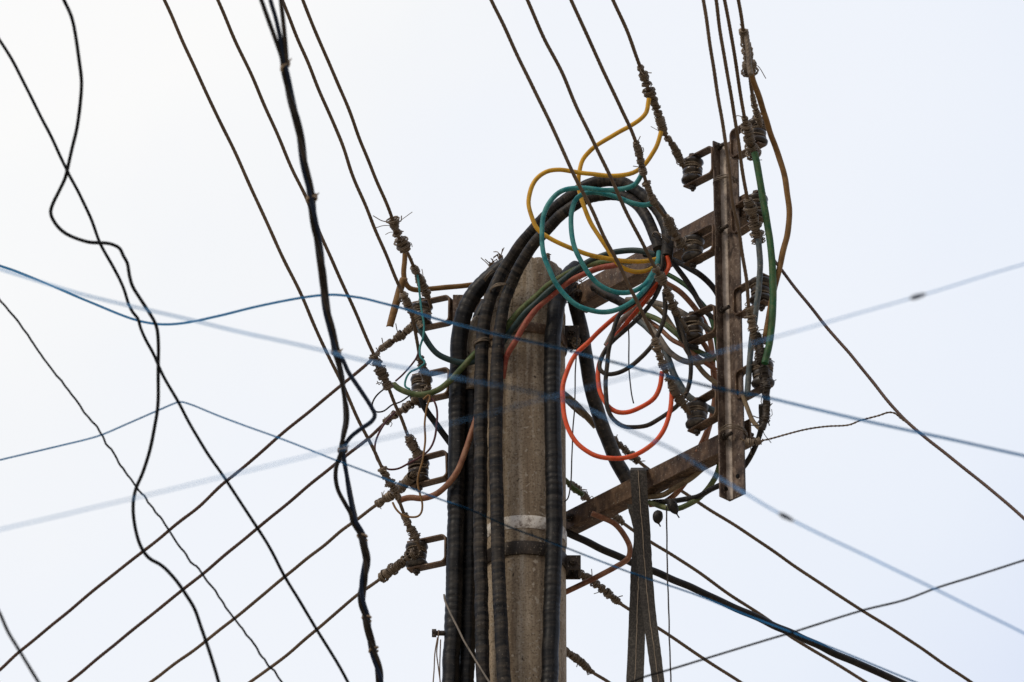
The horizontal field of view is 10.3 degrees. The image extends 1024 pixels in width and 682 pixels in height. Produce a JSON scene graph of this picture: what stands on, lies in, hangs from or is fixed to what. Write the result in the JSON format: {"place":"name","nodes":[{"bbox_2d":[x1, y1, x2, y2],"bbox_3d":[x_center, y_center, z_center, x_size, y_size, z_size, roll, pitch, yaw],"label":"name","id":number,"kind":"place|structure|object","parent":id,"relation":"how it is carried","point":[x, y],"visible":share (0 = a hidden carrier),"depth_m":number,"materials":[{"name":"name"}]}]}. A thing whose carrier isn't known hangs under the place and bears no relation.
{"place":"outdoors","nodes":[
{"label":"outdoors","id":0,"kind":"place"},
{"bbox_2d":[0,611,39,681],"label":"loose cable","id":1,"kind":"object","parent":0,"point":[18,649],"visible":1,"depth_m":10.72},
{"bbox_2d":[49,0,219,681],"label":"loose cable","id":2,"kind":"object","parent":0,"point":[151,316],"visible":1,"depth_m":11.47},
{"bbox_2d":[0,299,282,681],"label":"loose cable","id":3,"kind":"object","parent":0,"point":[138,490],"visible":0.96,"depth_m":11.88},
{"bbox_2d":[0,38,348,681],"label":"loose cable","id":4,"kind":"object","parent":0,"point":[135,315],"visible":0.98,"depth_m":11.64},
{"bbox_2d":[163,0,421,549],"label":"stranded wire","id":5,"kind":"object","parent":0,"point":[414,534],"visible":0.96,"depth_m":12.96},
{"bbox_2d":[374,398,437,470],"bbox_3d":[-0.244,0.223,13.093,0.148,0.194,0.055,0,-28,0],"label":"thin wire","id":6,"kind":"object","parent":5,"relation":"attached to","point":[420,456],"visible":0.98,"depth_m":13.08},
{"bbox_2d":[392,394,430,517],"bbox_3d":[-0.232,0.261,13.049,0.089,0.317,0.025,-4,-28,7],"label":"thin wire","id":7,"kind":"object","parent":5,"relation":"hanging from","point":[424,447],"visible":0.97,"depth_m":13.02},
{"bbox_2d":[216,0,422,462],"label":"stranded wire","id":8,"kind":"object","parent":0,"point":[382,374],"visible":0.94,"depth_m":13.04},
{"bbox_2d":[259,0,383,681],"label":"twisted cable bundle","id":9,"kind":"object","parent":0,"point":[281,43],"visible":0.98,"depth_m":11.59,"materials":[{"name":"rubber"}]},
{"bbox_2d":[283,0,431,385],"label":"stranded wire","id":10,"kind":"object","parent":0,"point":[404,298],"visible":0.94,"depth_m":13.09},
{"bbox_2d":[404,274,425,389],"bbox_3d":[-0.224,-0.028,13.198,0.051,0.319,0.006,0,-28,0],"label":"thin wire","id":11,"kind":"object","parent":10,"relation":"hanging from","point":[420,345],"visible":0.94,"depth_m":13.18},
{"bbox_2d":[416,324,474,365],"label":"jumper cable","id":12,"kind":"object","parent":10,"relation":"hanging from","point":[437,353],"visible":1,"depth_m":13.18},
{"bbox_2d":[0,401,915,681],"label":"slack wire","id":13,"kind":"object","parent":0,"point":[472,511],"visible":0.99,"depth_m":11.44,"materials":[{"name":"blue plastic"}]},
{"bbox_2d":[0,265,1023,456],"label":"slack wire","id":14,"kind":"object","parent":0,"point":[594,357],"visible":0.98,"depth_m":10.85,"materials":[{"name":"blue plastic"}]},
{"bbox_2d":[0,268,1023,633],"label":"slack wire","id":15,"kind":"object","parent":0,"point":[786,516],"visible":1,"depth_m":9.60,"materials":[{"name":"blue plastic"}]},
{"bbox_2d":[0,264,1023,529],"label":"slack wire","id":16,"kind":"object","parent":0,"point":[916,296],"visible":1,"depth_m":8.95,"materials":[{"name":"blue plastic"}]},
{"bbox_2d":[0,0,1023,681],"label":"sky","id":17,"kind":"structure","parent":0,"point":[897,126],"materials":[{"name":"white"}]},
{"bbox_2d":[630,559,1023,681],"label":"slack wire","id":18,"kind":"object","parent":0,"point":[823,622],"visible":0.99,"depth_m":11.41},
{"label":"ground","id":19,"kind":"structure","parent":0,"visible":0},
{"bbox_2d":[487,257,566,681],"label":"utility pole","id":20,"kind":"object","parent":19,"relation":"on","point":[523,452],"visible":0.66,"depth_m":13.02,"materials":[{"name":"concrete"}]},
{"bbox_2d":[386,253,472,326],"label":"jumper cable","id":21,"kind":"object","parent":20,"relation":"attached to","point":[403,281],"visible":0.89,"depth_m":13.32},
{"bbox_2d":[301,0,432,308],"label":"stranded wire","id":22,"kind":"object","parent":21,"relation":"attached to","point":[403,245],"visible":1,"depth_m":13.19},
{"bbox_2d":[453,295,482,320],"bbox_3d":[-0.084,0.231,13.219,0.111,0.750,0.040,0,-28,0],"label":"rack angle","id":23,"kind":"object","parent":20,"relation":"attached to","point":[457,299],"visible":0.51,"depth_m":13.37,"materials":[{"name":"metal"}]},
{"bbox_2d":[405,534,446,575],"bbox_3d":[-0.192,0.494,13.100,0.107,0.094,0.067,-13,-31,22],"label":"spool insulator","id":24,"kind":"object","parent":23,"relation":"attached to","point":[417,565],"visible":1,"depth_m":13.08,"materials":[{"name":"metal"}]},
{"bbox_2d":[248,547,419,681],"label":"stranded wire","id":25,"kind":"object","parent":24,"relation":"attached to","point":[389,571],"visible":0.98,"depth_m":13.15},
{"bbox_2d":[407,450,447,490],"bbox_3d":[-0.191,0.303,13.200,0.107,0.094,0.063,-15,-31,23],"label":"spool insulator","id":26,"kind":"object","parent":23,"relation":"attached to","point":[425,480],"visible":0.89,"depth_m":13.19,"materials":[{"name":"metal"}]},
{"bbox_2d":[149,471,416,681],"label":"stranded wire","id":27,"kind":"object","parent":26,"relation":"attached to","point":[409,478],"visible":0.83,"depth_m":13.40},
{"bbox_2d":[410,367,449,407],"bbox_3d":[-0.192,0.111,13.306,0.118,0.094,0.059,-13,-31,26],"label":"spool insulator","id":28,"kind":"object","parent":23,"relation":"attached to","point":[416,381],"visible":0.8,"depth_m":13.29,"materials":[{"name":"metal"}]},
{"bbox_2d":[67,385,431,681],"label":"stranded wire","id":29,"kind":"object","parent":28,"relation":"attached to","point":[407,406],"visible":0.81,"depth_m":13.56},
{"bbox_2d":[418,398,447,444],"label":"jumper cable","id":30,"kind":"object","parent":28,"relation":"hanging from","point":[432,419],"visible":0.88,"depth_m":13.23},
{"bbox_2d":[411,295,452,332],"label":"spool insulator","id":31,"kind":"object","parent":23,"relation":"attached to","point":[429,325],"visible":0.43,"depth_m":13.38,"materials":[{"name":"metal"}]},
{"bbox_2d":[0,309,429,670],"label":"stranded wire","id":32,"kind":"object","parent":31,"relation":"attached to","point":[399,335],"visible":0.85,"depth_m":13.62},
{"bbox_2d":[459,300,482,681],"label":"ribbed cable","id":33,"kind":"object","parent":20,"relation":"attached to","point":[467,665],"visible":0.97,"depth_m":12.97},
{"bbox_2d":[466,316,478,388],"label":"cable","id":34,"kind":"object","parent":20,"relation":"attached to","point":[471,349],"visible":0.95,"depth_m":13.22,"materials":[{"name":"plastic"}]},
{"bbox_2d":[442,258,510,681],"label":"ribbed cable","id":35,"kind":"object","parent":20,"relation":"attached to","point":[474,293],"visible":0.97,"depth_m":13.04,"materials":[{"name":"rubber"}]},
{"bbox_2d":[432,629,444,681],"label":"through bolt","id":36,"kind":"object","parent":35,"relation":"hanging from","point":[435,633],"visible":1,"depth_m":12.86,"materials":[{"name":"metal"}]},
{"bbox_2d":[487,540,580,579],"bbox_3d":[0.042,0.518,13.021,0.230,0.039,0.202,0,-28,0],"label":"pole clamp","id":37,"kind":"object","parent":20,"relation":"attached to","point":[571,564],"visible":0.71,"depth_m":12.94,"materials":[{"name":"metal"}]},
{"bbox_2d":[581,569,741,681],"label":"stranded wire","id":38,"kind":"object","parent":37,"relation":"attached to","point":[609,594],"visible":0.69,"depth_m":13.24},
{"bbox_2d":[489,322,578,356],"bbox_3d":[0.042,0.001,13.296,0.229,0.054,0.202,0,-28,0],"label":"pole clamp","id":39,"kind":"object","parent":20,"relation":"attached to","point":[571,331],"visible":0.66,"depth_m":13.25,"materials":[{"name":"metal"}]},
{"bbox_2d":[503,262,617,378],"bbox_3d":[0.105,-0.053,13.107,0.310,0.238,0.041,-13,-31,23],"label":"jumper cable","id":40,"kind":"object","parent":20,"relation":"attached to","point":[535,310],"visible":0.87,"depth_m":13.12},
{"bbox_2d":[541,261,583,681],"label":"ribbed cable","id":41,"kind":"object","parent":20,"relation":"attached to","point":[554,515],"visible":0.94,"depth_m":12.97,"materials":[{"name":"rubber"}]},
{"bbox_2d":[564,335,577,501],"bbox_3d":[0.135,0.177,13.066,0.034,0.433,0.005,0,-28,0],"label":"thin wire","id":42,"kind":"object","parent":41,"relation":"hanging from","point":[573,419],"visible":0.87,"depth_m":13.07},
{"bbox_2d":[506,260,627,331],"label":"jumper cable","id":43,"kind":"object","parent":20,"relation":"attached to","point":[524,305],"visible":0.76,"depth_m":13.16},
{"bbox_2d":[473,176,673,681],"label":"ribbed cable","id":44,"kind":"object","parent":20,"relation":"attached to","point":[481,611],"visible":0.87,"depth_m":13.05,"materials":[{"name":"rubber"}]},
{"bbox_2d":[396,418,473,502],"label":"jumper cable","id":45,"kind":"object","parent":44,"relation":"attached to","point":[446,485],"visible":0.97,"depth_m":13.04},
{"bbox_2d":[443,594,489,681],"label":"thin wire","id":46,"kind":"object","parent":44,"relation":"attached to","point":[459,631],"visible":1,"depth_m":12.80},
{"bbox_2d":[473,337,491,353],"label":"tie wire","id":47,"kind":"object","parent":44,"relation":"attached to","point":[479,339],"visible":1,"depth_m":13.16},
{"bbox_2d":[393,350,474,397],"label":"jumper cable","id":48,"kind":"object","parent":47,"relation":"attached to","point":[460,369],"visible":0.98,"depth_m":13.16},
{"bbox_2d":[526,131,662,263],"bbox_3d":[0.190,-0.322,12.992,0.315,0.297,0.129,0,-28,0],"label":"jumper cable","id":49,"kind":"object","parent":44,"relation":"attached to","point":[586,173],"visible":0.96,"depth_m":12.98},
{"bbox_2d":[596,285,663,414],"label":"jumper cable","id":50,"kind":"object","parent":49,"relation":"hanging from","point":[654,397],"visible":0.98,"depth_m":12.81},
{"bbox_2d":[611,0,684,168],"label":"stranded wire","id":51,"kind":"object","parent":49,"relation":"attached to","point":[650,92],"visible":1,"depth_m":12.98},
{"bbox_2d":[576,98,652,273],"bbox_3d":[0.237,-0.351,12.959,0.180,0.355,0.206,0,-28,0],"label":"jumper cable","id":52,"kind":"object","parent":51,"relation":"hanging from","point":[590,150],"visible":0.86,"depth_m":12.97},
{"bbox_2d":[560,255,673,460],"bbox_3d":[0.236,0.034,12.845,0.256,0.534,0.046,0,-28,0],"label":"jumper cable","id":53,"kind":"object","parent":44,"relation":"hanging from","point":[581,348],"visible":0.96,"depth_m":12.77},
{"bbox_2d":[604,292,654,345],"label":"jumper cable","id":54,"kind":"object","parent":44,"relation":"attached to","point":[623,318],"visible":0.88,"depth_m":12.94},
{"bbox_2d":[628,330,633,403],"bbox_3d":[0.270,0.051,12.929,0.013,0.204,0.004,0,-28,0],"label":"thin wire","id":55,"kind":"object","parent":54,"relation":"hanging from","point":[628,364],"visible":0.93,"depth_m":12.93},
{"bbox_2d":[652,231,675,248],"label":"tie wire","id":56,"kind":"object","parent":44,"relation":"attached to","point":[661,235],"visible":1,"depth_m":13.00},
{"bbox_2d":[489,191,661,681],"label":"ribbed cable","id":57,"kind":"object","parent":56,"relation":"attached to","point":[552,223],"visible":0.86,"depth_m":13.02,"materials":[{"name":"rubber"}]},
{"bbox_2d":[671,259,712,319],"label":"jumper cable","id":58,"kind":"object","parent":56,"relation":"hanging from","point":[686,280],"visible":1,"depth_m":13.01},
{"bbox_2d":[566,478,584,496],"bbox_3d":[0.135,0.332,13.198,0.068,0.067,0.013,0,-28,0],"label":"cable stub","id":59,"kind":"object","parent":20,"relation":"attached to","point":[576,490],"visible":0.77,"depth_m":13.19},
{"bbox_2d":[565,391,594,428],"bbox_3d":[0.151,0.155,13.281,0.101,0.108,0.017,0,-28,0],"label":"cable stub","id":60,"kind":"object","parent":20,"relation":"attached to","point":[585,415],"visible":0.66,"depth_m":13.27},
{"bbox_2d":[505,247,655,342],"bbox_3d":[0.143,-0.102,13.118,0.408,0.206,0.035,-12,-30,22],"label":"jumper cable","id":61,"kind":"object","parent":20,"relation":"attached to","point":[540,298],"visible":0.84,"depth_m":13.14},
{"bbox_2d":[566,647,610,681],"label":"stranded wire","id":62,"kind":"object","parent":20,"relation":"attached to","point":[581,662],"visible":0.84,"depth_m":13.08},
{"bbox_2d":[566,511,632,594],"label":"jumper cable","id":63,"kind":"object","parent":20,"relation":"attached to","point":[619,564],"visible":0.92,"depth_m":13.04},
{"bbox_2d":[566,419,754,533],"bbox_3d":[0.333,0.310,12.960,0.052,0.048,0.631,22,-35,-35],"label":"crossarm","id":64,"kind":"object","parent":20,"relation":"attached to","point":[661,477],"visible":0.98,"depth_m":12.96,"materials":[{"name":"wood"}]},
{"bbox_2d":[626,468,664,681],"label":"webbing sling","id":65,"kind":"object","parent":64,"relation":"hanging from","point":[642,618],"visible":0.99,"depth_m":12.82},
{"bbox_2d":[648,472,701,499],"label":"jumper cable","id":66,"kind":"object","parent":64,"relation":"hanging from","point":[680,484],"visible":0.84,"depth_m":12.92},
{"bbox_2d":[648,281,715,506],"bbox_3d":[0.390,0.114,13.026,0.158,0.514,0.182,0,-28,0],"label":"jumper cable","id":67,"kind":"object","parent":64,"relation":"attached to","point":[694,307],"visible":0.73,"depth_m":13.04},
{"bbox_2d":[648,464,718,510],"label":"jumper cable","id":68,"kind":"object","parent":64,"relation":"hanging from","point":[713,480],"visible":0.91,"depth_m":12.87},
{"bbox_2d":[695,342,716,451],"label":"jumper cable","id":69,"kind":"object","parent":64,"relation":"attached to","point":[705,346],"visible":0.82,"depth_m":12.90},
{"bbox_2d":[652,404,762,504],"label":"jumper cable","id":70,"kind":"object","parent":64,"relation":"hanging from","point":[710,489],"visible":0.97,"depth_m":12.82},
{"bbox_2d":[667,499,679,517],"bbox_3d":[0.364,0.378,12.835,0.028,0.047,0.023,0,-28,0],"label":"taped end","id":71,"kind":"object","parent":70,"relation":"attached to","point":[672,506],"visible":1,"depth_m":12.83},
{"bbox_2d":[666,506,671,681],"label":"thin wire","id":72,"kind":"object","parent":71,"relation":"hanging from","point":[668,596],"visible":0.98,"depth_m":12.76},
{"bbox_2d":[653,510,662,526],"bbox_3d":[0.329,0.401,12.834,0.023,0.040,0.025,0,-28,0],"label":"taped end","id":73,"kind":"object","parent":72,"relation":"attached to","point":[657,516],"visible":1,"depth_m":12.83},
{"bbox_2d":[566,528,906,681],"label":"black cable","id":74,"kind":"object","parent":64,"relation":"hanging from","point":[604,550],"visible":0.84,"depth_m":13.26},
{"bbox_2d":[573,194,747,312],"bbox_3d":[0.348,-0.204,13.183,0.058,0.056,0.594,22,-35,-35],"label":"crossarm","id":75,"kind":"object","parent":20,"relation":"attached to","point":[613,278],"visible":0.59,"depth_m":13.25,"materials":[{"name":"metal"}]},
{"bbox_2d":[567,282,629,482],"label":"black cable","id":76,"kind":"object","parent":75,"relation":"hanging from","point":[621,469],"visible":0.81,"depth_m":13.23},
{"bbox_2d":[590,283,625,305],"bbox_3d":[0.229,-0.104,13.221,0.117,0.103,0.023,-24,-36,37],"label":"sheath end","id":77,"kind":"object","parent":75,"relation":"attached to","point":[614,299],"visible":0.73,"depth_m":13.21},
{"bbox_2d":[642,254,714,294],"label":"jumper cable","id":78,"kind":"object","parent":75,"relation":"hanging from","point":[704,278],"visible":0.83,"depth_m":13.03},
{"bbox_2d":[666,273,716,361],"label":"jumper cable","id":79,"kind":"object","parent":75,"relation":"hanging from","point":[676,279],"visible":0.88,"depth_m":13.07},
{"bbox_2d":[638,311,716,361],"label":"jumper cable","id":80,"kind":"object","parent":79,"relation":"attached to","point":[670,328],"visible":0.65,"depth_m":12.99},
{"bbox_2d":[712,138,745,501],"bbox_3d":[0.486,-0.058,12.861,0.035,0.912,0.062,23,-36,-36],"label":"upright angle","id":81,"kind":"object","parent":75,"relation":"attached to","point":[731,446],"visible":0.95,"depth_m":12.85,"materials":[{"name":"metal"}]},
{"bbox_2d":[681,146,713,191],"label":"spool insulator","id":82,"kind":"object","parent":81,"relation":"attached to","point":[692,178],"visible":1,"depth_m":13.09,"materials":[{"name":"metal"}]},
{"bbox_2d":[681,223,714,269],"bbox_3d":[0.437,-0.213,13.000,0.067,0.094,0.107,23,-35,-35],"label":"spool insulator","id":83,"kind":"object","parent":81,"relation":"attached to","point":[693,256],"visible":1,"depth_m":12.99,"materials":[{"name":"metal"}]},
{"bbox_2d":[569,0,687,249],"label":"stranded wire","id":84,"kind":"object","parent":83,"relation":"attached to","point":[669,225],"visible":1,"depth_m":12.89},
{"bbox_2d":[540,174,655,314],"bbox_3d":[0.228,-0.220,12.877,0.306,0.324,0.139,12,-30,-21],"label":"jumper cable","id":85,"kind":"object","parent":84,"relation":"hanging from","point":[559,288],"visible":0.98,"depth_m":12.88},
{"bbox_2d":[568,191,660,294],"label":"jumper cable","id":86,"kind":"object","parent":84,"relation":"hanging from","point":[592,278],"visible":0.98,"depth_m":12.91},
{"bbox_2d":[684,304,715,350],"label":"spool insulator","id":87,"kind":"object","parent":81,"relation":"attached to","point":[694,321],"visible":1,"depth_m":12.89,"materials":[{"name":"metal"}]},
{"bbox_2d":[526,0,689,335],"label":"stranded wire","id":88,"kind":"object","parent":87,"relation":"attached to","point":[660,277],"visible":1,"depth_m":12.81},
{"bbox_2d":[597,260,667,375],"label":"jumper cable","id":89,"kind":"object","parent":88,"relation":"hanging from","point":[631,324],"visible":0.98,"depth_m":12.85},
{"bbox_2d":[603,254,692,428],"bbox_3d":[0.307,-0.005,12.866,0.203,0.445,0.043,0,-28,0],"label":"jumper cable","id":90,"kind":"object","parent":88,"relation":"hanging from","point":[607,364],"visible":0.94,"depth_m":12.82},
{"bbox_2d":[625,297,711,331],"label":"jumper cable","id":91,"kind":"object","parent":87,"relation":"attached to","point":[706,328],"visible":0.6,"depth_m":13.00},
{"bbox_2d":[637,314,716,365],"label":"jumper cable","id":92,"kind":"object","parent":87,"relation":"attached to","point":[670,352],"visible":0.71,"depth_m":12.94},
{"bbox_2d":[647,318,716,371],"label":"jumper cable","id":93,"kind":"object","parent":92,"relation":"attached to","point":[670,338],"visible":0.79,"depth_m":12.97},
{"bbox_2d":[652,305,716,386],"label":"jumper cable","id":94,"kind":"object","parent":87,"relation":"attached to","point":[706,375],"visible":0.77,"depth_m":12.93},
{"bbox_2d":[685,389,717,435],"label":"spool insulator","id":95,"kind":"object","parent":81,"relation":"attached to","point":[698,421],"visible":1,"depth_m":12.80,"materials":[{"name":"metal"}]},
{"bbox_2d":[489,0,691,415],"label":"stranded wire","id":96,"kind":"object","parent":95,"relation":"attached to","point":[679,399],"visible":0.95,"depth_m":12.76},
{"bbox_2d":[633,315,714,413],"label":"jumper cable","id":97,"kind":"object","parent":95,"relation":"attached to","point":[672,370],"visible":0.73,"depth_m":12.92,"materials":[{"name":"black plastic"}]},
{"bbox_2d":[719,424,747,439],"bbox_3d":[0.490,0.218,12.733,0.068,0.025,0.101,13,-30,-22],"label":"tie wire","id":98,"kind":"object","parent":81,"relation":"attached to","point":[741,427],"visible":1,"depth_m":12.70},
{"bbox_2d":[729,115,767,157],"bbox_3d":[0.543,-0.466,13.025,0.060,0.094,0.118,18,-31,-35],"label":"spool insulator","id":99,"kind":"object","parent":81,"relation":"attached to","point":[759,134],"visible":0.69,"depth_m":13.00,"materials":[{"name":"metal"}]},
{"bbox_2d":[723,0,761,160],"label":"stranded wire","id":100,"kind":"object","parent":99,"relation":"attached to","point":[749,140],"visible":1,"depth_m":12.83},
{"bbox_2d":[730,190,767,235],"bbox_3d":[0.536,-0.289,12.935,0.063,0.094,0.107,20,-36,-34],"label":"spool insulator","id":101,"kind":"object","parent":81,"relation":"attached to","point":[754,196],"visible":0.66,"depth_m":12.93,"materials":[{"name":"metal"}]},
{"bbox_2d":[732,273,769,317],"bbox_3d":[0.539,-0.101,12.837,0.063,0.094,0.107,24,-38,-36],"label":"spool insulator","id":102,"kind":"object","parent":81,"relation":"attached to","point":[765,296],"visible":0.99,"depth_m":12.81,"materials":[{"name":"metal"}]},
{"bbox_2d":[734,358,774,400],"bbox_3d":[0.538,0.085,12.735,0.067,0.094,0.107,19,-34,-35],"label":"spool insulator","id":103,"kind":"object","parent":81,"relation":"attached to","point":[755,382],"visible":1,"depth_m":12.71,"materials":[{"name":"metal"}]},
{"bbox_2d":[702,0,759,366],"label":"stranded wire","id":104,"kind":"object","parent":103,"relation":"attached to","point":[750,316],"visible":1,"depth_m":12.64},
{"bbox_2d":[749,329,775,442],"bbox_3d":[0.559,0.096,12.638,0.061,0.272,0.042,4,-28,-8],"label":"frayed wire","id":105,"kind":"object","parent":104,"relation":"attached to","point":[764,383],"visible":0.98,"depth_m":12.63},
{"bbox_2d":[749,67,791,344],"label":"cable","id":106,"kind":"object","parent":104,"relation":"attached to","point":[778,155],"visible":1,"depth_m":12.77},
{"bbox_2d":[737,0,765,126],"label":"stranded wire","id":107,"kind":"object","parent":106,"relation":"attached to","point":[749,62],"visible":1,"depth_m":12.77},
{"bbox_2d":[751,151,776,364],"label":"cable","id":108,"kind":"object","parent":106,"relation":"attached to","point":[771,256],"visible":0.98,"depth_m":12.75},
{"bbox_2d":[775,259,1023,519],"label":"drop cable","id":109,"kind":"object","parent":108,"relation":"attached to","point":[913,427],"visible":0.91,"depth_m":12.74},
{"bbox_2d":[740,394,758,429],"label":"cable","id":110,"kind":"object","parent":103,"relation":"attached to","point":[748,411],"visible":0.97,"depth_m":12.69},
{"bbox_2d":[744,238,762,396],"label":"cable","id":111,"kind":"object","parent":103,"relation":"attached to","point":[757,298],"visible":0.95,"depth_m":12.77,"materials":[{"name":"black plastic"}]},
{"bbox_2d":[714,0,765,244],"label":"stranded wire","id":112,"kind":"object","parent":111,"relation":"attached to","point":[750,208],"visible":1,"depth_m":12.76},
{"bbox_2d":[740,411,906,454],"bbox_3d":[0.694,0.204,12.673,0.374,0.067,0.046,-4,-28,7],"label":"stay wire","id":113,"kind":"object","parent":81,"relation":"attached to","point":[749,442],"visible":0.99,"depth_m":12.66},
{"bbox_2d":[567,481,867,681],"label":"stranded wire","id":114,"kind":"object","parent":20,"relation":"attached to","point":[617,518],"visible":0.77,"depth_m":13.44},
{"bbox_2d":[565,402,972,681],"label":"stranded wire","id":115,"kind":"object","parent":20,"relation":"attached to","point":[627,451],"visible":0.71,"depth_m":13.52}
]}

